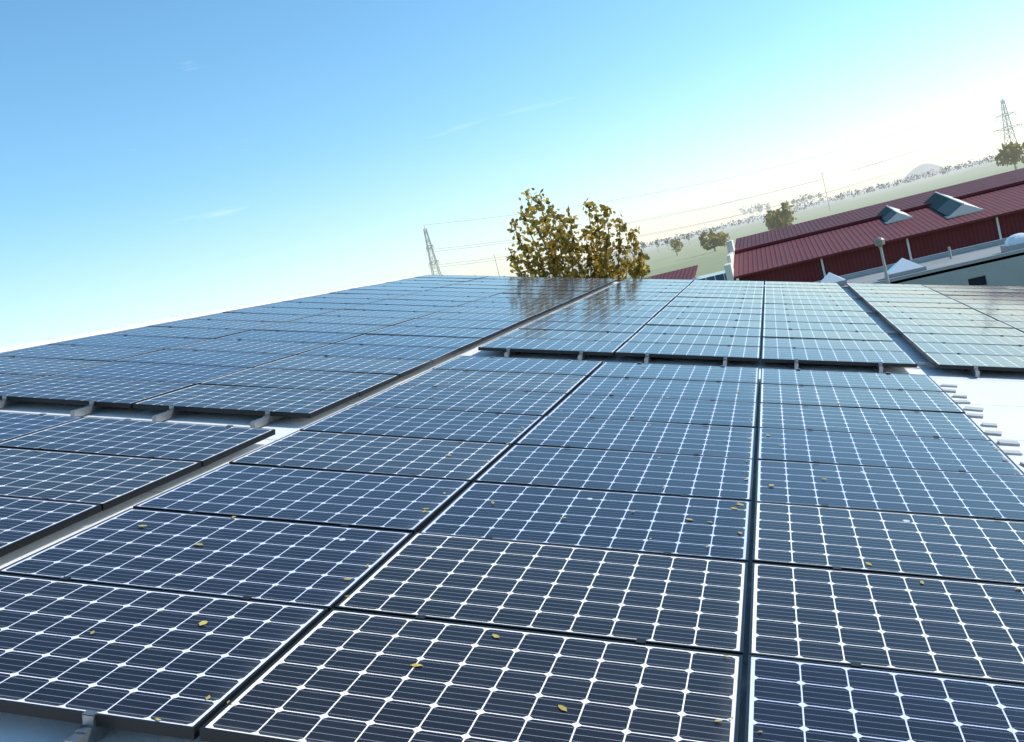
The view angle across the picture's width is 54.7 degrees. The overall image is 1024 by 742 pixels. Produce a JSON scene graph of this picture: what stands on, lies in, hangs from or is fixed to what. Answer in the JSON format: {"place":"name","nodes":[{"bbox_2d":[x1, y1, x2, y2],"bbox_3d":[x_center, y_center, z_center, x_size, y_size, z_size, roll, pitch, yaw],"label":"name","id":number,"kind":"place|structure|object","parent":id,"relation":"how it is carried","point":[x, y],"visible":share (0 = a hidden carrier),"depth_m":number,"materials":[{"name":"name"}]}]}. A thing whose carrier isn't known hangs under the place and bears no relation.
{"place":"outdoors","nodes":[
{"label":"outdoors","id":0,"kind":"place"},
{"bbox_2d":[0,0,1023,345],"label":"sky","id":1,"kind":"structure","parent":0,"point":[159,158],"materials":[{"name":"blue"}]},
{"bbox_2d":[526,149,1023,280],"bbox_3d":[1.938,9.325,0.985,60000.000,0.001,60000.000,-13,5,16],"label":"ground","id":2,"kind":"structure","parent":0,"point":[665,259],"depth_m":737.44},
{"bbox_2d":[505,188,650,281],"bbox_3d":[2.953,-0.087,31.751,4.333,12.092,2.909,-14,5,7],"label":"tree","id":3,"kind":"object","parent":2,"relation":"on","point":[599,267],"visible":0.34,"depth_m":30.99,"materials":[{"name":"green plant"}]},
{"bbox_2d":[643,265,697,279],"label":"red annex","id":4,"kind":"object","parent":2,"relation":"on","point":[689,273],"visible":0.1,"depth_m":77.25,"materials":[{"name":"red metal"}]},
{"bbox_2d":[423,95,1023,275],"bbox_3d":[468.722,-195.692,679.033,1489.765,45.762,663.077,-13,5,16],"label":"power line","id":5,"kind":"object","parent":2,"relation":"on","point":[433,251],"visible":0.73,"depth_m":562.42,"materials":[{"name":"silver metal"}]},
{"bbox_2d":[611,141,1023,255],"bbox_3d":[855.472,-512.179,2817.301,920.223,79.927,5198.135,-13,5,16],"label":"distant trees","id":6,"kind":"object","parent":2,"relation":"on","point":[1011,152],"visible":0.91,"depth_m":499.83,"materials":[{"name":"green plant"}]},
{"bbox_2d":[691,168,1023,284],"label":"red hall","id":7,"kind":"structure","parent":2,"relation":"on","point":[963,215],"depth_m":68.10,"materials":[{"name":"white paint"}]},
{"bbox_2d":[874,237,889,283],"bbox_3d":[14.103,-1.051,35.900,0.375,7.770,0.375,-13,5,16],"label":"lamp post","id":8,"kind":"object","parent":2,"relation":"on","point":[879,242],"visible":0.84,"depth_m":35.56,"materials":[{"name":"grey metal"}]},
{"bbox_3d":[-1.258,4.192,9.896,58.212,9.845,32.635,-13,5,16],"label":"hall body","id":9,"kind":"object","parent":2,"relation":"on","visible":0},
{"bbox_2d":[0,276,1023,741],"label":"roof","id":10,"kind":"structure","parent":9,"relation":"on","point":[996,396],"depth_m":8.74,"materials":[{"name":"metal"}]},
{"bbox_2d":[0,275,1021,741],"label":"mounting rails","id":11,"kind":"object","parent":10,"relation":"on","point":[88,731],"visible":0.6,"depth_m":8.17,"materials":[{"name":"metal"}]},
{"bbox_2d":[0,275,1023,741],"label":"solar panels","id":12,"kind":"object","parent":11,"relation":"on","point":[570,609],"visible":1,"depth_m":5.22,"materials":[{"name":"blue glass"}]},
{"bbox_2d":[82,278,1022,732],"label":"fallen leaves","id":13,"kind":"object","parent":12,"relation":"on","point":[564,708],"visible":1,"depth_m":4.60,"materials":[{"name":"yellow plant"}]},
{"bbox_2d":[941,384,1023,465],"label":"roof pads","id":14,"kind":"object","parent":10,"relation":"on","point":[999,433],"visible":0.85,"depth_m":8.23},
{"bbox_2d":[816,233,1023,286],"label":"grey building","id":15,"kind":"structure","parent":0,"point":[999,262],"depth_m":42.22,"materials":[{"name":"grey metal"}]},
{"bbox_2d":[900,163,952,182],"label":"hills","id":16,"kind":"structure","parent":0,"point":[921,169],"depth_m":2600.91,"materials":[{"name":"grey soil"}]}
]}

